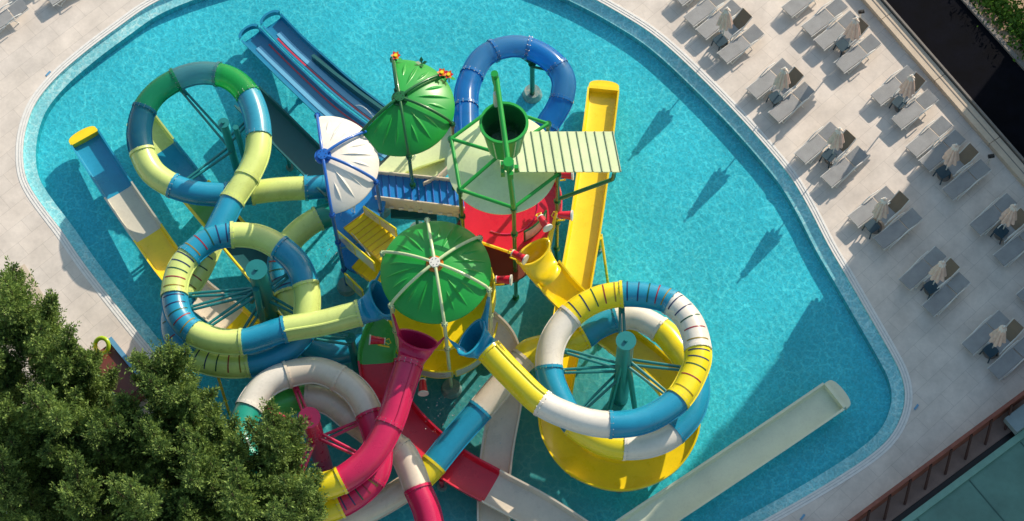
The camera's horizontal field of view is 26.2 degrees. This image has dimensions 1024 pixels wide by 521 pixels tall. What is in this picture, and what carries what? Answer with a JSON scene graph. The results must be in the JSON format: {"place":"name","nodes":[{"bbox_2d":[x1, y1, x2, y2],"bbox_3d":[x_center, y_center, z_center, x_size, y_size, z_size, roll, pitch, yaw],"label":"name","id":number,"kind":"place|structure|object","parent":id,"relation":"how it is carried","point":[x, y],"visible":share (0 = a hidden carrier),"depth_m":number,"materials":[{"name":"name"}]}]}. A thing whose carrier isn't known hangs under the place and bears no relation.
{"place":"outdoors","nodes":[
{"label":"outdoors","id":0,"kind":"place"},
{"bbox_2d":[38,0,889,520],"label":"pool floor","id":1,"kind":"structure","parent":0,"point":[698,214],"depth_m":76.18,"materials":[{"name":"tile"}]},
{"bbox_2d":[69,126,259,328],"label":"open slide","id":2,"kind":"object","parent":1,"relation":"on","point":[147,232],"visible":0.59,"depth_m":75.40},
{"bbox_2d":[181,89,244,179],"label":"support column","id":3,"kind":"structure","parent":1,"relation":"on","point":[222,126],"depth_m":75.00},
{"bbox_2d":[152,115,283,418],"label":"open slide","id":4,"kind":"object","parent":1,"relation":"on","point":[173,156],"visible":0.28,"depth_m":76.05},
{"bbox_2d":[188,259,293,328],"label":"support column","id":5,"kind":"structure","parent":1,"relation":"on","point":[259,292],"depth_m":70.89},
{"bbox_2d":[126,61,394,378],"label":"tube slide","id":6,"kind":"object","parent":5,"relation":"attached to","point":[241,353],"visible":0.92,"depth_m":71.61,"materials":[{"name":"plastic"}]},
{"bbox_2d":[234,86,327,198],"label":"open slide","id":7,"kind":"object","parent":1,"relation":"on","point":[295,144],"visible":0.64,"depth_m":76.23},
{"bbox_2d":[266,386,357,471],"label":"support column","id":8,"kind":"structure","parent":1,"relation":"on","point":[319,452],"depth_m":69.02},
{"bbox_2d":[229,313,444,520],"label":"tube slide","id":9,"kind":"object","parent":8,"relation":"attached to","point":[339,394],"visible":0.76,"depth_m":69.31,"materials":[{"name":"plastic"}]},
{"bbox_2d":[238,10,387,160],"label":"double slide","id":10,"kind":"object","parent":1,"relation":"on","point":[284,67],"visible":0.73,"depth_m":76.92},
{"bbox_2d":[314,329,358,374],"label":"support column","id":11,"kind":"structure","parent":1,"relation":"on","point":[349,338],"depth_m":70.86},
{"bbox_2d":[314,112,390,296],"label":"leaf umbrella","id":12,"kind":"object","parent":1,"relation":"on","point":[346,156],"visible":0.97,"depth_m":69.95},
{"bbox_2d":[341,243,365,274],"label":"platform","id":13,"kind":"structure","parent":12,"relation":"attached to","point":[350,258],"depth_m":73.80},
{"bbox_2d":[344,251,380,296],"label":"step flight","id":14,"kind":"object","parent":13,"relation":"on","point":[362,269],"visible":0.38,"depth_m":73.18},
{"bbox_2d":[335,186,385,248],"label":"platform","id":15,"kind":"structure","parent":12,"relation":"attached to","point":[348,216],"depth_m":72.57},
{"bbox_2d":[337,206,397,271],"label":"step flight","id":16,"kind":"object","parent":15,"relation":"on","point":[372,232],"visible":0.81,"depth_m":71.91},
{"bbox_2d":[359,56,454,226],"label":"leaf umbrella","id":17,"kind":"object","parent":1,"relation":"on","point":[416,117],"visible":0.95,"depth_m":70.50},
{"bbox_2d":[379,128,450,185],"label":"platform","id":18,"kind":"structure","parent":17,"relation":"attached to","point":[439,149],"depth_m":73.27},
{"bbox_2d":[380,217,494,398],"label":"leaf umbrella","id":19,"kind":"object","parent":1,"relation":"on","point":[435,272],"visible":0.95,"depth_m":68.43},
{"bbox_2d":[388,268,495,350],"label":"platform","id":20,"kind":"structure","parent":19,"relation":"attached to","point":[456,329],"depth_m":70.51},
{"bbox_2d":[388,321,497,378],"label":"platform","id":21,"kind":"structure","parent":1,"relation":"on","point":[435,365],"depth_m":72.47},
{"bbox_2d":[36,0,891,425],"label":"pool side","id":22,"kind":"structure","parent":1,"relation":"on","point":[194,2],"depth_m":77.87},
{"bbox_2d":[23,0,904,520],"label":"pool bench","id":23,"kind":"object","parent":22,"relation":"attached to","point":[671,58],"visible":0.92,"depth_m":76.03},
{"bbox_2d":[357,319,587,520],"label":"open slide","id":24,"kind":"object","parent":1,"relation":"on","point":[490,485],"visible":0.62,"depth_m":71.58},
{"bbox_2d":[448,70,560,300],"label":"bucket frame","id":25,"kind":"object","parent":1,"relation":"on","point":[507,164],"visible":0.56,"depth_m":68.34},
{"bbox_2d":[457,220,525,285],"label":"platform","id":26,"kind":"structure","parent":25,"relation":"attached to","point":[501,263],"depth_m":72.76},
{"bbox_2d":[508,248,528,264],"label":"water cannon","id":27,"kind":"object","parent":26,"relation":"attached to","point":[522,258],"visible":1,"depth_m":70.31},
{"bbox_2d":[447,119,555,214],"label":"dish roof","id":28,"kind":"structure","parent":25,"relation":"attached to","point":[490,182],"depth_m":68.71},
{"bbox_2d":[479,101,528,159],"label":"tipping bucket","id":29,"kind":"object","parent":25,"relation":"hanging from","point":[516,120],"visible":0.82,"depth_m":66.27,"materials":[{"name":"plastic"}]},
{"bbox_2d":[459,182,561,253],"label":"platform","id":30,"kind":"structure","parent":25,"relation":"attached to","point":[494,230],"depth_m":71.85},
{"bbox_2d":[374,171,464,220],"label":"stair bridge","id":31,"kind":"structure","parent":30,"relation":"attached to","point":[432,200],"depth_m":72.60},
{"bbox_2d":[500,131,621,200],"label":"ribbed roof","id":32,"kind":"structure","parent":25,"relation":"attached to","point":[575,151],"depth_m":68.35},
{"bbox_2d":[521,58,543,103],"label":"support column","id":33,"kind":"structure","parent":1,"relation":"on","point":[532,93],"depth_m":77.66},
{"bbox_2d":[454,35,575,132],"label":"tube slide","id":34,"kind":"object","parent":33,"relation":"attached to","point":[549,60],"visible":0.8,"depth_m":74.69,"materials":[{"name":"blue"}]},
{"bbox_2d":[515,80,700,492],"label":"open slide","id":35,"kind":"object","parent":1,"relation":"on","point":[566,279],"visible":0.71,"depth_m":71.95,"materials":[{"name":"plastic"}]},
{"bbox_2d":[563,307,680,410],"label":"support column","id":36,"kind":"structure","parent":1,"relation":"on","point":[622,385],"depth_m":70.71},
{"bbox_2d":[338,280,711,520],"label":"tube slide","id":37,"kind":"object","parent":36,"relation":"attached to","point":[671,418],"visible":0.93,"depth_m":70.14,"materials":[{"name":"plastic"}]},
{"bbox_2d":[0,0,1023,520],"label":"deck","id":38,"kind":"structure","parent":0,"point":[958,390],"depth_m":75.77,"materials":[{"name":"concrete"}]},
{"bbox_2d":[0,0,28,31],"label":"sun lounger","id":39,"kind":"object","parent":38,"relation":"on","point":[17,8],"visible":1,"depth_m":78.50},
{"bbox_2d":[0,336,31,417],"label":"conifer tree","id":40,"kind":"object","parent":38,"relation":"on","point":[11,370],"visible":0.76,"depth_m":67.41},
{"bbox_2d":[0,392,57,476],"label":"conifer tree","id":41,"kind":"object","parent":38,"relation":"on","point":[13,418],"visible":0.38,"depth_m":65.14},
{"bbox_2d":[0,443,65,520],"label":"conifer tree","id":42,"kind":"object","parent":38,"relation":"on","point":[16,504],"visible":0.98,"depth_m":65.30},
{"bbox_2d":[1,408,68,517],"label":"conifer tree","id":43,"kind":"object","parent":38,"relation":"on","point":[56,475],"visible":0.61,"depth_m":66.63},
{"bbox_2d":[14,264,113,411],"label":"tree","id":44,"kind":"object","parent":38,"relation":"on","point":[27,272],"visible":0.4,"depth_m":74.82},
{"bbox_2d":[36,332,123,409],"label":"conifer tree","id":45,"kind":"object","parent":38,"relation":"on","point":[89,373],"visible":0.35,"depth_m":67.08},
{"bbox_2d":[45,450,136,520],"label":"conifer tree","id":46,"kind":"object","parent":38,"relation":"on","point":[78,493],"visible":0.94,"depth_m":64.48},
{"bbox_2d":[77,386,152,481],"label":"conifer tree","id":47,"kind":"object","parent":38,"relation":"on","point":[121,419],"visible":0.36,"depth_m":65.64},
{"bbox_2d":[90,337,144,403],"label":"pool kiosk","id":48,"kind":"object","parent":38,"relation":"on","point":[117,355],"visible":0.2,"depth_m":72.48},
{"bbox_2d":[124,409,187,494],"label":"conifer tree","id":49,"kind":"object","parent":38,"relation":"on","point":[153,440],"visible":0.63,"depth_m":65.06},
{"bbox_2d":[124,334,220,413],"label":"conifer tree","id":50,"kind":"object","parent":38,"relation":"on","point":[167,358],"visible":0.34,"depth_m":65.93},
{"bbox_2d":[135,369,226,441],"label":"conifer tree","id":51,"kind":"object","parent":38,"relation":"on","point":[159,391],"visible":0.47,"depth_m":65.23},
{"bbox_2d":[161,497,222,520],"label":"conifer tree","id":52,"kind":"object","parent":38,"relation":"on","point":[190,514],"visible":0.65,"depth_m":64.02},
{"bbox_2d":[163,426,232,520],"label":"conifer tree","id":53,"kind":"object","parent":38,"relation":"on","point":[194,476],"visible":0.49,"depth_m":64.05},
{"bbox_2d":[163,392,240,483],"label":"conifer tree","id":54,"kind":"object","parent":38,"relation":"on","point":[209,423],"visible":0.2,"depth_m":65.52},
{"bbox_2d":[187,419,260,517],"bbox_3d":[-8.746,7.604,67.471,3.186,8.786,3.208,-26,69,-10],"label":"conifer tree","id":55,"kind":"object","parent":38,"relation":"on","point":[231,448],"visible":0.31,"depth_m":64.72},
{"bbox_2d":[203,455,278,520],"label":"conifer tree","id":56,"kind":"object","parent":38,"relation":"on","point":[236,502],"visible":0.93,"depth_m":63.28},
{"bbox_2d":[239,395,313,480],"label":"conifer tree","id":57,"kind":"object","parent":38,"relation":"on","point":[276,443],"visible":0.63,"depth_m":65.54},
{"bbox_2d":[239,491,323,520],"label":"conifer tree","id":58,"kind":"object","parent":38,"relation":"on","point":[275,511],"visible":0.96,"depth_m":63.36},
{"bbox_2d":[251,461,329,520],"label":"conifer tree","id":59,"kind":"object","parent":38,"relation":"on","point":[303,492],"visible":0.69,"depth_m":64.56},
{"bbox_2d":[16,0,912,520],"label":"pool edge","id":60,"kind":"object","parent":38,"relation":"on","point":[710,82],"visible":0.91,"depth_m":75.65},
{"bbox_2d":[683,0,726,26],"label":"sun lounger","id":61,"kind":"object","parent":38,"relation":"on","point":[696,14],"visible":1,"depth_m":78.26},
{"bbox_2d":[695,0,740,40],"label":"sun lounger","id":62,"kind":"object","parent":38,"relation":"on","point":[707,28],"visible":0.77,"depth_m":78.09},
{"bbox_2d":[716,6,732,47],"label":"closed parasol","id":63,"kind":"object","parent":38,"relation":"on","point":[725,22],"visible":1,"depth_m":76.59,"materials":[{"name":"fabric"}]},
{"bbox_2d":[719,8,751,42],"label":"reclining chair","id":64,"kind":"object","parent":38,"relation":"on","point":[741,18],"visible":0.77,"depth_m":77.86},
{"bbox_2d":[717,24,764,64],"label":"sun lounger","id":65,"kind":"object","parent":38,"relation":"on","point":[738,45],"visible":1,"depth_m":77.72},
{"bbox_2d":[746,58,791,99],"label":"sun lounger","id":66,"kind":"object","parent":38,"relation":"on","point":[761,84],"visible":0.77,"depth_m":77.16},
{"bbox_2d":[772,67,790,105],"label":"closed parasol","id":67,"kind":"object","parent":38,"relation":"on","point":[782,80],"visible":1,"depth_m":75.63,"materials":[{"name":"fabric"}]},
{"bbox_2d":[770,66,803,96],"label":"reclining chair","id":68,"kind":"object","parent":38,"relation":"on","point":[796,75],"visible":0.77,"depth_m":76.90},
{"bbox_2d":[767,81,815,123],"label":"sun lounger","id":69,"kind":"object","parent":38,"relation":"on","point":[789,103],"visible":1,"depth_m":76.80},
{"bbox_2d":[781,0,816,17],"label":"sun lounger","id":70,"kind":"object","parent":38,"relation":"on","point":[791,8],"visible":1,"depth_m":78.31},
{"bbox_2d":[794,122,836,164],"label":"sun lounger","id":71,"kind":"object","parent":38,"relation":"on","point":[810,148],"visible":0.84,"depth_m":76.17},
{"bbox_2d":[801,0,848,36],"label":"sun lounger","id":72,"kind":"object","parent":38,"relation":"on","point":[817,21],"visible":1,"depth_m":78.10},
{"bbox_2d":[824,127,843,164],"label":"closed parasol","id":73,"kind":"object","parent":38,"relation":"on","point":[835,140],"visible":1,"depth_m":74.75,"materials":[{"name":"fabric"}]},
{"bbox_2d":[813,10,856,50],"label":"sun lounger","id":74,"kind":"object","parent":38,"relation":"on","point":[829,36],"visible":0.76,"depth_m":77.87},
{"bbox_2d":[825,129,856,164],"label":"reclining chair","id":75,"kind":"object","parent":38,"relation":"on","point":[849,138],"visible":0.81,"depth_m":75.91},
{"bbox_2d":[820,145,868,187],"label":"sun lounger","id":76,"kind":"object","parent":38,"relation":"on","point":[857,155],"visible":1,"depth_m":75.82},
{"bbox_2d":[842,17,860,54],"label":"closed parasol","id":77,"kind":"object","parent":38,"relation":"on","point":[852,32],"visible":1,"depth_m":76.38,"materials":[{"name":"fabric"}]},
{"bbox_2d":[835,17,869,51],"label":"reclining chair","id":78,"kind":"object","parent":38,"relation":"on","point":[863,25],"visible":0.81,"depth_m":77.57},
{"bbox_2d":[833,33,881,73],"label":"sun lounger","id":79,"kind":"object","parent":38,"relation":"on","point":[857,53],"visible":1,"depth_m":77.52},
{"bbox_2d":[847,186,895,227],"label":"sun lounger","id":80,"kind":"object","parent":38,"relation":"on","point":[858,216],"visible":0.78,"depth_m":75.21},
{"bbox_2d":[872,197,888,233],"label":"closed parasol","id":81,"kind":"object","parent":38,"relation":"on","point":[880,210],"visible":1,"depth_m":73.75,"materials":[{"name":"fabric"}]},
{"bbox_2d":[870,65,914,106],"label":"sun lounger","id":82,"kind":"object","parent":38,"relation":"on","point":[887,89],"visible":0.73,"depth_m":77.01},
{"bbox_2d":[881,190,909,226],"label":"reclining chair","id":83,"kind":"object","parent":38,"relation":"on","point":[898,201],"visible":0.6,"depth_m":75.02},
{"bbox_2d":[873,208,922,249],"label":"sun lounger","id":84,"kind":"object","parent":38,"relation":"on","point":[885,237],"visible":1,"depth_m":74.89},
{"bbox_2d":[894,74,914,111],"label":"closed parasol","id":85,"kind":"object","parent":38,"relation":"on","point":[907,86],"visible":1,"depth_m":75.48,"materials":[{"name":"fabric"}]},
{"bbox_2d":[892,72,925,107],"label":"reclining chair","id":86,"kind":"object","parent":38,"relation":"on","point":[919,80],"visible":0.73,"depth_m":76.72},
{"bbox_2d":[890,89,938,129],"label":"sun lounger","id":87,"kind":"object","parent":38,"relation":"on","point":[906,114],"visible":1,"depth_m":76.65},
{"bbox_2d":[898,246,946,290],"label":"sun lounger","id":88,"kind":"object","parent":38,"relation":"on","point":[909,279],"visible":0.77,"depth_m":74.32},
{"bbox_2d":[905,115,952,157],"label":"sun lounger","id":89,"kind":"object","parent":38,"relation":"on","point":[920,143],"visible":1,"depth_m":76.23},
{"bbox_2d":[924,260,946,295],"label":"closed parasol","id":90,"kind":"object","parent":38,"relation":"on","point":[937,273],"visible":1,"depth_m":72.81,"materials":[{"name":"fabric"}]},
{"bbox_2d":[848,390,1023,520],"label":"boundary fence","id":91,"kind":"object","parent":38,"relation":"on","point":[935,460],"visible":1,"depth_m":71.29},
{"bbox_2d":[923,257,959,292],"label":"reclining chair","id":92,"kind":"object","parent":38,"relation":"on","point":[952,267],"visible":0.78,"depth_m":74.00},
{"bbox_2d":[860,399,1023,520],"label":"ledge","id":93,"kind":"object","parent":38,"relation":"on","point":[937,478],"visible":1,"depth_m":71.84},
{"bbox_2d":[861,0,1023,186],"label":"coping wall","id":94,"kind":"structure","parent":38,"relation":"on","point":[952,90],"depth_m":77.11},
{"bbox_2d":[918,129,966,171],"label":"sun lounger","id":95,"kind":"object","parent":38,"relation":"on","point":[931,158],"visible":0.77,"depth_m":76.03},
{"bbox_2d":[922,271,970,316],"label":"sun lounger","id":96,"kind":"object","parent":38,"relation":"on","point":[956,283],"visible":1,"depth_m":73.94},
{"bbox_2d":[937,143,958,181],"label":"closed parasol","id":97,"kind":"object","parent":38,"relation":"on","point":[950,156],"visible":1,"depth_m":74.49,"materials":[{"name":"fabric"}]},
{"bbox_2d":[892,404,1023,520],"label":"green roof building","id":98,"kind":"structure","parent":38,"relation":"on","point":[987,484],"depth_m":71.44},
{"bbox_2d":[945,142,978,178],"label":"reclining chair","id":99,"kind":"object","parent":38,"relation":"on","point":[968,153],"visible":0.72,"depth_m":75.71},
{"bbox_2d":[942,159,990,200],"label":"sun lounger","id":100,"kind":"object","parent":38,"relation":"on","point":[966,179],"visible":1,"depth_m":75.58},
{"bbox_2d":[961,310,1009,355],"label":"sun lounger","id":101,"kind":"object","parent":38,"relation":"on","point":[979,338],"visible":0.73,"depth_m":73.39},
{"bbox_2d":[969,193,1017,235],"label":"sun lounger","id":102,"kind":"object","parent":38,"relation":"on","point":[986,220],"visible":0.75,"depth_m":75.06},
{"bbox_2d":[983,325,1006,358],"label":"closed parasol","id":103,"kind":"object","parent":38,"relation":"on","point":[998,336],"visible":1,"depth_m":71.91,"materials":[{"name":"fabric"}]},
{"bbox_2d":[987,336,1023,380],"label":"sun lounger","id":104,"kind":"object","parent":38,"relation":"on","point":[1010,359],"visible":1,"depth_m":73.01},
{"bbox_2d":[994,204,1017,240],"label":"closed parasol","id":105,"kind":"object","parent":38,"relation":"on","point":[1008,217],"visible":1,"depth_m":73.59,"materials":[{"name":"fabric"}]},
{"bbox_2d":[990,318,1023,356],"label":"reclining chair","id":106,"kind":"object","parent":38,"relation":"on","point":[1015,328],"visible":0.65,"depth_m":73.15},
{"bbox_2d":[993,228,1023,266],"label":"sun lounger","id":107,"kind":"object","parent":38,"relation":"on","point":[1006,253],"visible":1,"depth_m":74.55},
{"bbox_2d":[994,207,1023,244],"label":"reclining chair","id":108,"kind":"object","parent":38,"relation":"on","point":[1017,226],"visible":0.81,"depth_m":74.72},
{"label":"planting bed","id":109,"kind":"structure","parent":38,"relation":"on","visible":0},
{"bbox_2d":[0,255,66,377],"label":"conifer tree","id":110,"kind":"object","parent":109,"relation":"on","point":[23,317],"visible":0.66,"depth_m":66.69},
{"bbox_2d":[16,381,102,480],"bbox_3d":[-13.502,5.712,67.803,2.588,9.747,2.904,-30,70,-11],"label":"conifer tree","id":111,"kind":"object","parent":109,"relation":"on","point":[63,422],"visible":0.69,"depth_m":64.77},
{"bbox_2d":[14,321,109,410],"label":"conifer tree","id":112,"kind":"object","parent":109,"relation":"on","point":[45,355],"visible":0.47,"depth_m":66.39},
{"bbox_2d":[56,415,143,518],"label":"conifer tree","id":113,"kind":"object","parent":109,"relation":"on","point":[98,437],"visible":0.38,"depth_m":65.43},
{"bbox_2d":[98,468,186,520],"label":"conifer tree","id":114,"kind":"object","parent":109,"relation":"on","point":[135,499],"visible":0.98,"depth_m":63.47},
{"bbox_2d":[886,0,1023,157],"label":"road","id":115,"kind":"structure","parent":0,"point":[983,68],"depth_m":77.82,"materials":[{"name":"asphalt"}]},
{"bbox_2d":[969,0,1023,61],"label":"verge","id":116,"kind":"structure","parent":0,"point":[1006,40],"depth_m":78.28,"materials":[{"name":"plant"}]},
{"bbox_2d":[961,0,1023,69],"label":"kerb","id":117,"kind":"structure","parent":116,"relation":"on","point":[998,37],"depth_m":78.06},
{"bbox_2d":[969,0,1023,61],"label":"hedge","id":118,"kind":"object","parent":116,"relation":"on","point":[1014,16],"visible":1,"depth_m":78.06,"materials":[{"name":"green plant"}]},
{"label":"water","id":119,"kind":"structure","parent":0,"visible":0},
{"bbox_2d":[477,310,521,520],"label":"open slide","id":120,"kind":"object","parent":119,"relation":"on","point":[494,451],"visible":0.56,"depth_m":72.21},
{"bbox_2d":[616,380,850,520],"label":"open slide","id":121,"kind":"object","parent":119,"relation":"on","point":[741,458],"visible":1,"depth_m":71.92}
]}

